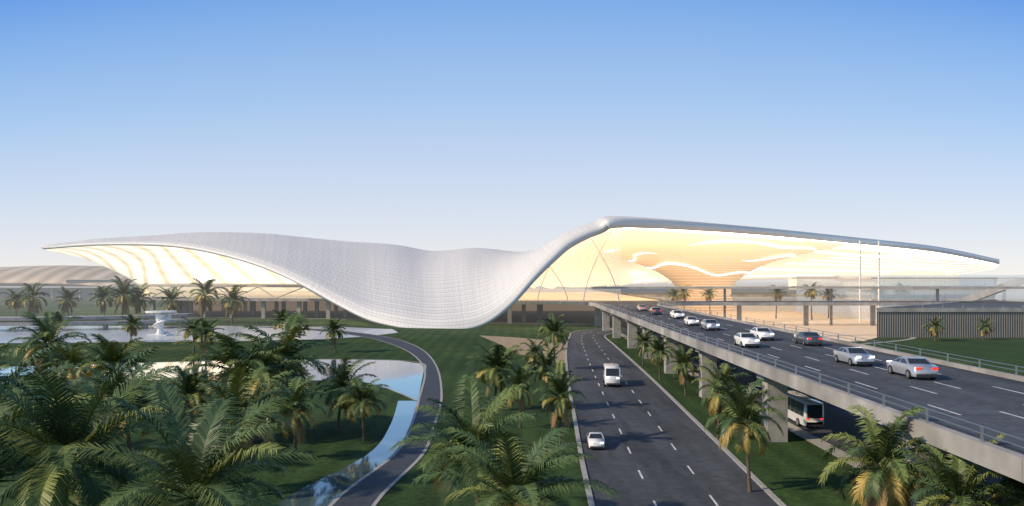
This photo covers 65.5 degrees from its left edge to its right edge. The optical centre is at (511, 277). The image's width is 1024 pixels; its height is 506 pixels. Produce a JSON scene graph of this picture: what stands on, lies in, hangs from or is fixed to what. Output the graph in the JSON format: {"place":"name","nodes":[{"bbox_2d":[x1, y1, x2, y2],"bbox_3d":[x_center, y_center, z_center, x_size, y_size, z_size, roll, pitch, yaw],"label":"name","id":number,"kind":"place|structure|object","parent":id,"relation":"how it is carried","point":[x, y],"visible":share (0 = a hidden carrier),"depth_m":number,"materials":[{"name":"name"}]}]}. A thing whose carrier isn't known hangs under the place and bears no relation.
{"place":"outdoors","nodes":[
{"label":"outdoors","id":0,"kind":"place"},
{"bbox_2d":[0,326,397,342],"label":"plaza paving","id":1,"kind":"structure","parent":0,"point":[116,333],"depth_m":260.19,"materials":[{"name":"grey concrete"}]},
{"bbox_2d":[0,313,196,329],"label":"ramps","id":2,"kind":"object","parent":1,"relation":"on","point":[22,320],"visible":0.59,"depth_m":273.81,"materials":[{"name":"concrete"}]},
{"bbox_2d":[145,311,175,335],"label":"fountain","id":3,"kind":"object","parent":1,"relation":"on","point":[161,318],"visible":1,"depth_m":246.14,"materials":[{"name":"white liquid"}]},
{"bbox_2d":[0,359,423,399],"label":"pool water","id":4,"kind":"structure","parent":0,"point":[404,377],"depth_m":152.28,"materials":[{"name":"teal liquid"}]},
{"bbox_2d":[104,359,425,369],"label":"pool edging","id":5,"kind":"object","parent":4,"relation":"on","point":[376,359],"visible":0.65,"depth_m":169.02,"materials":[{"name":"concrete"}]},
{"bbox_2d":[178,379,417,400],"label":"pool edging","id":6,"kind":"object","parent":4,"relation":"on","point":[376,384],"visible":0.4,"depth_m":125.29,"materials":[{"name":"concrete"}]},
{"bbox_2d":[233,326,439,505],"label":"road","id":7,"kind":"structure","parent":0,"point":[370,489],"depth_m":82.71,"materials":[{"name":"grey asphalt"}]},
{"bbox_2d":[235,326,425,505],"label":"curb","id":8,"kind":"structure","parent":7,"relation":"on","point":[339,496],"depth_m":83.58,"materials":[{"name":"concrete"}]},
{"bbox_2d":[258,326,442,505],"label":"curb","id":9,"kind":"structure","parent":7,"relation":"on","point":[377,500],"depth_m":81.21,"materials":[{"name":"concrete"}]},
{"bbox_2d":[279,401,416,505],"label":"channel water","id":10,"kind":"structure","parent":0,"point":[327,490],"depth_m":73.78,"materials":[{"name":"blue liquid"}]},
{"bbox_2d":[0,279,1023,505],"bbox_3d":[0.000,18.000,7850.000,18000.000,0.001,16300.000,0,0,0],"label":"ground","id":11,"kind":"structure","parent":0,"point":[789,472],"depth_m":109.40,"materials":[{"name":"green plant"}]},
{"bbox_2d":[0,289,29,316],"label":"palm","id":12,"kind":"object","parent":11,"relation":"on","point":[16,303],"visible":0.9,"depth_m":329.66,"materials":[{"name":"green plant"}]},
{"bbox_2d":[0,343,30,418],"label":"palm","id":13,"kind":"object","parent":11,"relation":"on","point":[4,365],"visible":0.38,"depth_m":80.19,"materials":[{"name":"green plant"}]},
{"bbox_2d":[2,369,46,418],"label":"palm","id":14,"kind":"object","parent":11,"relation":"on","point":[22,390],"visible":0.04,"depth_m":99.40,"materials":[{"name":"green plant"}]},
{"bbox_2d":[13,283,48,315],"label":"palm","id":15,"kind":"object","parent":11,"relation":"on","point":[35,305],"visible":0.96,"depth_m":320.09,"materials":[{"name":"green plant"}]},
{"bbox_2d":[3,311,91,376],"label":"palm","id":16,"kind":"object","parent":11,"relation":"on","point":[48,333],"visible":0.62,"depth_m":125.71,"materials":[{"name":"green plant"}]},
{"bbox_2d":[0,343,105,505],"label":"palm","id":17,"kind":"object","parent":11,"relation":"on","point":[5,470],"visible":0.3,"depth_m":49.28,"materials":[{"name":"green plant"}]},
{"bbox_2d":[8,377,99,459],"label":"palm","id":18,"kind":"object","parent":11,"relation":"on","point":[81,383],"visible":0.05,"depth_m":73.32,"materials":[{"name":"green plant"}]},
{"bbox_2d":[44,311,69,332],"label":"palm","id":19,"kind":"object","parent":11,"relation":"on","point":[59,317],"visible":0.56,"depth_m":230.21,"materials":[{"name":"green plant"}]},
{"bbox_2d":[34,341,98,405],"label":"palm","id":20,"kind":"object","parent":11,"relation":"on","point":[70,357],"visible":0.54,"depth_m":109.93,"materials":[{"name":"green plant"}]},
{"bbox_2d":[52,286,82,315],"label":"palm","id":21,"kind":"object","parent":11,"relation":"on","point":[67,296],"visible":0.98,"depth_m":334.72,"materials":[{"name":"green plant"}]},
{"bbox_2d":[0,279,136,297],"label":"facade","id":22,"kind":"structure","parent":11,"relation":"on","point":[85,291],"depth_m":690.00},
{"bbox_2d":[0,265,137,289],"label":"distant roof","id":23,"kind":"structure","parent":22,"relation":"on","point":[54,275],"depth_m":727.12,"materials":[{"name":"brown"}]},
{"bbox_2d":[0,347,189,505],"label":"palm","id":24,"kind":"object","parent":11,"relation":"on","point":[63,423],"visible":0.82,"depth_m":45.02,"materials":[{"name":"green plant"}]},
{"bbox_2d":[89,284,117,314],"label":"palm","id":25,"kind":"object","parent":11,"relation":"on","point":[101,295],"visible":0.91,"depth_m":328.38,"materials":[{"name":"green plant"}]},
{"bbox_2d":[75,333,153,401],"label":"palm","id":26,"kind":"object","parent":11,"relation":"on","point":[108,353],"visible":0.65,"depth_m":100.58,"materials":[{"name":"green plant"}]},
{"bbox_2d":[102,275,144,319],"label":"palm","id":27,"kind":"object","parent":11,"relation":"on","point":[124,297],"visible":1,"depth_m":317.79,"materials":[{"name":"green plant"}]},
{"bbox_2d":[75,361,180,470],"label":"palm","id":28,"kind":"object","parent":11,"relation":"on","point":[128,378],"visible":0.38,"depth_m":73.72,"materials":[{"name":"green plant"}]},
{"bbox_2d":[115,313,148,340],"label":"palm","id":29,"kind":"object","parent":11,"relation":"on","point":[132,321],"visible":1,"depth_m":223.49,"materials":[{"name":"green plant"}]},
{"bbox_2d":[127,283,156,319],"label":"palm","id":30,"kind":"object","parent":11,"relation":"on","point":[135,305],"visible":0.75,"depth_m":326.83,"materials":[{"name":"green plant"}]},
{"bbox_2d":[157,285,187,313],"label":"palm","id":31,"kind":"object","parent":11,"relation":"on","point":[171,296],"visible":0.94,"depth_m":321.74,"materials":[{"name":"green plant"}]},
{"bbox_2d":[55,380,318,505],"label":"palm","id":32,"kind":"object","parent":11,"relation":"on","point":[198,465],"visible":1,"depth_m":42.48,"materials":[{"name":"green plant"}]},
{"bbox_2d":[154,365,219,447],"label":"palm","id":33,"kind":"object","parent":11,"relation":"on","point":[187,385],"visible":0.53,"depth_m":83.23,"materials":[{"name":"green plant"}]},
{"bbox_2d":[176,318,210,352],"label":"palm","id":34,"kind":"object","parent":11,"relation":"on","point":[187,331],"visible":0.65,"depth_m":188.72,"materials":[{"name":"green plant"}]},
{"bbox_2d":[187,319,223,359],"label":"palm","id":35,"kind":"object","parent":11,"relation":"on","point":[204,338],"visible":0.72,"depth_m":172.35,"materials":[{"name":"green plant"}]},
{"bbox_2d":[188,278,226,317],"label":"palm","id":36,"kind":"object","parent":11,"relation":"on","point":[200,301],"visible":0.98,"depth_m":313.87,"materials":[{"name":"green plant"}]},
{"bbox_2d":[214,285,251,323],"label":"palm","id":37,"kind":"object","parent":11,"relation":"on","point":[231,305],"visible":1,"depth_m":307.95,"materials":[{"name":"green plant"}]},
{"bbox_2d":[175,365,294,493],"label":"palm","id":38,"kind":"object","parent":11,"relation":"on","point":[238,393],"visible":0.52,"depth_m":65.57,"materials":[{"name":"green plant"}]},
{"bbox_2d":[171,326,303,438],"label":"palm","id":39,"kind":"object","parent":11,"relation":"on","point":[226,340],"visible":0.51,"depth_m":87.61,"materials":[{"name":"green plant"}]},
{"bbox_2d":[216,341,314,440],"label":"palm","id":40,"kind":"object","parent":11,"relation":"on","point":[269,361],"visible":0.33,"depth_m":87.17,"materials":[{"name":"green plant"}]},
{"bbox_2d":[266,309,293,331],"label":"palm","id":41,"kind":"object","parent":11,"relation":"on","point":[279,318],"visible":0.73,"depth_m":225.28,"materials":[{"name":"green plant"}]},
{"bbox_2d":[227,312,335,427],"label":"palm","id":42,"kind":"object","parent":11,"relation":"on","point":[291,328],"visible":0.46,"depth_m":95.00,"materials":[{"name":"green plant"}]},
{"bbox_2d":[260,375,326,458],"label":"palm","id":43,"kind":"object","parent":11,"relation":"on","point":[305,415],"visible":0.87,"depth_m":78.27,"materials":[{"name":"green plant"}]},
{"bbox_2d":[279,313,313,337],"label":"palm","id":44,"kind":"object","parent":11,"relation":"on","point":[300,322],"visible":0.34,"depth_m":211.25,"materials":[{"name":"green plant"}]},
{"bbox_2d":[319,317,348,351],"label":"palm","id":45,"kind":"object","parent":11,"relation":"on","point":[333,327],"visible":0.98,"depth_m":190.53,"materials":[{"name":"green plant"}]},
{"bbox_2d":[309,357,376,431],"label":"palm","id":46,"kind":"object","parent":11,"relation":"on","point":[341,378],"visible":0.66,"depth_m":92.62,"materials":[{"name":"green plant"}]},
{"bbox_2d":[331,377,391,440],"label":"palm","id":47,"kind":"object","parent":11,"relation":"on","point":[360,406],"visible":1,"depth_m":86.98,"materials":[{"name":"green plant"}]},
{"bbox_2d":[146,311,639,326],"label":"facade","id":48,"kind":"structure","parent":11,"relation":"on","point":[581,317],"depth_m":366.73,"materials":[{"name":"concrete"}]},
{"bbox_2d":[388,373,543,505],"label":"palm","id":49,"kind":"object","parent":11,"relation":"on","point":[480,424],"visible":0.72,"depth_m":54.75,"materials":[{"name":"green plant"}]},
{"bbox_2d":[465,344,533,410],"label":"palm","id":50,"kind":"object","parent":11,"relation":"on","point":[497,358],"visible":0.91,"depth_m":106.67,"materials":[{"name":"green plant"}]},
{"bbox_2d":[409,426,620,505],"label":"palm","id":51,"kind":"object","parent":11,"relation":"on","point":[519,480],"visible":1,"depth_m":45.78,"materials":[{"name":"green plant"}]},
{"bbox_2d":[497,359,539,427],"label":"palm","id":52,"kind":"object","parent":11,"relation":"on","point":[519,378],"visible":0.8,"depth_m":94.68,"materials":[{"name":"green plant"}]},
{"bbox_2d":[41,216,999,328],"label":"terminal roof","id":53,"kind":"structure","parent":11,"relation":"on","point":[393,285],"depth_m":356.62,"materials":[{"name":"white metal"}]},
{"bbox_2d":[621,228,995,265],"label":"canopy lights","id":54,"kind":"object","parent":53,"relation":"attached to","point":[875,249],"visible":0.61,"depth_m":466.08,"materials":[{"name":"white"}]},
{"bbox_2d":[479,335,565,363],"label":"sand patch","id":55,"kind":"object","parent":11,"relation":"on","point":[508,342],"visible":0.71,"depth_m":213.61,"materials":[{"name":"beige sand"}]},
{"bbox_2d":[521,339,546,381],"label":"palm","id":56,"kind":"object","parent":11,"relation":"on","point":[530,359],"visible":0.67,"depth_m":136.79,"materials":[{"name":"green plant"}]},
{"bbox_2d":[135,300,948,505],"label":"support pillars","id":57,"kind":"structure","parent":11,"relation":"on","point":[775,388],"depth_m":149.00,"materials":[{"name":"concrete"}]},
{"bbox_2d":[139,288,1023,482],"bbox_3d":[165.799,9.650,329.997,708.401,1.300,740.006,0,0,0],"label":"viaduct deck","id":58,"kind":"structure","parent":57,"relation":"on","point":[977,398],"depth_m":77.18,"materials":[{"name":"concrete"}]},
{"bbox_2d":[146,295,1023,448],"bbox_3d":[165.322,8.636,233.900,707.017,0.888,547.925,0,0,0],"label":"viaduct railing","id":59,"kind":"object","parent":58,"relation":"on","point":[981,433],"visible":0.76,"depth_m":82.02,"materials":[{"name":"silver metal"}]},
{"bbox_2d":[519,288,659,300],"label":"glass facade","id":60,"kind":"structure","parent":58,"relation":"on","point":[552,294],"depth_m":419.30,"materials":[{"name":"glass"}]},
{"bbox_2d":[637,305,646,310],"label":"car","id":61,"kind":"object","parent":58,"relation":"on","point":[641,307],"visible":1,"depth_m":223.28,"materials":[{"name":"beige paint"}]},
{"bbox_2d":[649,307,661,314],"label":"car","id":62,"kind":"object","parent":58,"relation":"on","point":[655,310],"visible":0.98,"depth_m":202.52,"materials":[{"name":"grey paint"}]},
{"bbox_2d":[670,310,683,318],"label":"car","id":63,"kind":"object","parent":58,"relation":"on","point":[674,314],"visible":1,"depth_m":182.87,"materials":[{"name":"white paint"}]},
{"bbox_2d":[684,317,698,325],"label":"car","id":64,"kind":"object","parent":58,"relation":"on","point":[688,321],"visible":1,"depth_m":156.40,"materials":[{"name":"white paint"}]},
{"bbox_2d":[701,319,719,329],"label":"car","id":65,"kind":"object","parent":58,"relation":"on","point":[706,324],"visible":1,"depth_m":142.66,"materials":[{"name":"grey paint"}]},
{"bbox_2d":[734,333,759,346],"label":"car","id":66,"kind":"object","parent":58,"relation":"on","point":[746,339],"visible":1,"depth_m":108.10,"materials":[{"name":"white paint"}]},
{"bbox_2d":[750,327,773,339],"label":"car","id":67,"kind":"object","parent":58,"relation":"on","point":[763,333],"visible":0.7,"depth_m":120.12,"materials":[{"name":"white paint"}]},
{"bbox_2d":[794,332,822,345],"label":"car","id":68,"kind":"object","parent":58,"relation":"on","point":[804,338],"visible":1,"depth_m":110.86,"materials":[{"name":"grey paint"}]},
{"bbox_2d":[609,304,1023,417],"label":"lane markings","id":69,"kind":"object","parent":58,"relation":"on","point":[877,367],"visible":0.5,"depth_m":70.99,"materials":[{"name":"white paint"}]},
{"bbox_2d":[701,340,935,363],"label":"viaduct deck joints","id":70,"kind":"object","parent":58,"relation":"attached to","point":[794,363],"visible":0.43,"depth_m":87.91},
{"bbox_2d":[833,347,874,365],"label":"car","id":71,"kind":"object","parent":58,"relation":"on","point":[851,356],"visible":1,"depth_m":86.11,"materials":[{"name":"grey paint"}]},
{"bbox_2d":[887,357,937,378],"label":"car","id":72,"kind":"object","parent":58,"relation":"on","point":[910,367],"visible":1,"depth_m":74.72,"materials":[{"name":"grey paint"}]},
{"bbox_2d":[527,342,567,408],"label":"palm","id":73,"kind":"object","parent":11,"relation":"on","point":[544,361],"visible":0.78,"depth_m":108.24,"materials":[{"name":"green plant"}]},
{"bbox_2d":[535,313,572,368],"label":"palm","id":74,"kind":"object","parent":11,"relation":"on","point":[552,337],"visible":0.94,"depth_m":155.08,"materials":[{"name":"green plant"}]},
{"bbox_2d":[532,360,584,444],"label":"palm","id":75,"kind":"object","parent":11,"relation":"on","point":[560,386],"visible":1,"depth_m":85.76,"materials":[{"name":"green plant"}]},
{"bbox_2d":[632,326,656,364],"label":"palm","id":76,"kind":"object","parent":11,"relation":"on","point":[643,337],"visible":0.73,"depth_m":163.12,"materials":[{"name":"green plant"}]},
{"bbox_2d":[643,335,674,379],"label":"palm","id":77,"kind":"object","parent":11,"relation":"on","point":[658,346],"visible":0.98,"depth_m":139.24,"materials":[{"name":"green plant"}]},
{"bbox_2d":[662,345,699,395],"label":"palm","id":78,"kind":"object","parent":11,"relation":"on","point":[682,356],"visible":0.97,"depth_m":121.15,"materials":[{"name":"green plant"}]},
{"bbox_2d":[604,330,786,505],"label":"road kerb","id":79,"kind":"structure","parent":11,"relation":"on","point":[771,494],"depth_m":87.37,"materials":[{"name":"concrete"}]},
{"bbox_2d":[690,359,750,438],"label":"palm","id":80,"kind":"object","parent":11,"relation":"on","point":[714,404],"visible":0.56,"depth_m":88.46,"materials":[{"name":"green plant"}]},
{"bbox_2d":[704,375,786,491],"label":"palm","id":81,"kind":"object","parent":11,"relation":"on","point":[742,407],"visible":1,"depth_m":66.41,"materials":[{"name":"green plant"}]},
{"bbox_2d":[609,328,901,492],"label":"underpass footway","id":82,"kind":"structure","parent":11,"relation":"on","point":[809,437],"depth_m":87.88,"materials":[{"name":"concrete"}]},
{"bbox_2d":[834,335,915,343],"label":"curb","id":83,"kind":"structure","parent":11,"relation":"on","point":[886,341],"depth_m":226.16,"materials":[{"name":"concrete"}]},
{"bbox_2d":[816,404,952,505],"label":"palm","id":84,"kind":"object","parent":11,"relation":"on","point":[881,490],"visible":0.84,"depth_m":51.27,"materials":[{"name":"green plant"}]},
{"bbox_2d":[922,317,949,340],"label":"palm","id":85,"kind":"object","parent":11,"relation":"on","point":[935,328],"visible":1,"depth_m":224.91,"materials":[{"name":"green plant"}]},
{"bbox_2d":[892,434,1023,505],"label":"palm","id":86,"kind":"object","parent":11,"relation":"on","point":[956,481],"visible":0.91,"depth_m":45.78,"materials":[{"name":"green plant"}]},
{"bbox_2d":[974,318,995,339],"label":"palm","id":87,"kind":"object","parent":11,"relation":"on","point":[985,330],"visible":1,"depth_m":229.37,"materials":[{"name":"green plant"}]},
{"bbox_2d":[977,470,1023,505],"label":"palm","id":88,"kind":"object","parent":11,"relation":"on","point":[1001,494],"visible":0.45,"depth_m":47.02,"materials":[{"name":"green plant"}]},
{"bbox_2d":[0,0,1023,274],"label":"sky","id":89,"kind":"structure","parent":0,"point":[430,125],"materials":[{"name":"blue"}]},
{"bbox_2d":[132,231,1023,337],"bbox_3d":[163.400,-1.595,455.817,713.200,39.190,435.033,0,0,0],"label":"building","id":90,"kind":"structure","parent":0,"point":[936,286],"depth_m":330.00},
{"bbox_2d":[567,329,778,505],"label":"road","id":91,"kind":"structure","parent":0,"point":[658,460],"depth_m":85.17,"materials":[{"name":"grey asphalt"}]},
{"bbox_2d":[565,328,601,505],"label":"road kerb","id":92,"kind":"structure","parent":91,"relation":"on","point":[585,476],"depth_m":86.09,"materials":[{"name":"concrete"}]},
{"bbox_2d":[587,432,604,448],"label":"car","id":93,"kind":"object","parent":91,"relation":"on","point":[595,439],"visible":1,"depth_m":83.45,"materials":[{"name":"white paint"}]},
{"bbox_2d":[603,363,620,385],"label":"minibus","id":94,"kind":"object","parent":91,"relation":"on","point":[611,374],"visible":1,"depth_m":130.63,"materials":[{"name":"white paint"}]},
{"bbox_2d":[581,331,718,505],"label":"lane markings","id":95,"kind":"object","parent":91,"relation":"on","point":[711,497],"visible":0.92,"depth_m":82.93,"materials":[{"name":"paint"}]},
{"bbox_2d":[670,306,876,341],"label":"wall","id":96,"kind":"structure","parent":0,"point":[790,315],"depth_m":325.09,"materials":[{"name":"stone"}]},
{"bbox_2d":[661,289,684,306],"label":"palm","id":97,"kind":"object","parent":96,"relation":"on","point":[674,293],"visible":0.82,"depth_m":333.86,"materials":[{"name":"green plant"}]},
{"bbox_2d":[677,285,692,308],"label":"palm","id":98,"kind":"object","parent":96,"relation":"on","point":[684,295],"visible":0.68,"depth_m":351.48,"materials":[{"name":"green plant"}]},
{"bbox_2d":[700,289,718,313],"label":"palm","id":99,"kind":"object","parent":96,"relation":"on","point":[709,294],"visible":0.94,"depth_m":362.09,"materials":[{"name":"green plant"}]},
{"bbox_2d":[530,228,945,311],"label":"funnel column","id":100,"kind":"structure","parent":96,"relation":"on","point":[572,267],"depth_m":409.80,"materials":[{"name":"beige"}]},
{"bbox_2d":[604,242,815,275],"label":"funnel light band","id":101,"kind":"object","parent":100,"relation":"attached to","point":[723,274],"visible":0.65,"depth_m":407.23,"materials":[{"name":"white"}]},
{"bbox_2d":[768,285,787,317],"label":"palm","id":102,"kind":"object","parent":96,"relation":"on","point":[777,295],"visible":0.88,"depth_m":348.90,"materials":[{"name":"green plant"}]},
{"bbox_2d":[799,282,820,319],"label":"palm","id":103,"kind":"object","parent":96,"relation":"on","point":[812,293],"visible":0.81,"depth_m":338.80,"materials":[{"name":"green plant"}]},
{"bbox_2d":[819,289,839,317],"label":"palm","id":104,"kind":"object","parent":96,"relation":"on","point":[827,295],"visible":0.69,"depth_m":354.75,"materials":[{"name":"green plant"}]},
{"bbox_2d":[621,328,1023,505],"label":"underpass road","id":105,"kind":"structure","parent":0,"point":[837,419],"depth_m":98.65,"materials":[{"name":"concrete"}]},
{"bbox_2d":[788,391,824,425],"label":"bus","id":106,"kind":"object","parent":105,"relation":"on","point":[804,410],"visible":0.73,"depth_m":94.65,"materials":[{"name":"white paint"}]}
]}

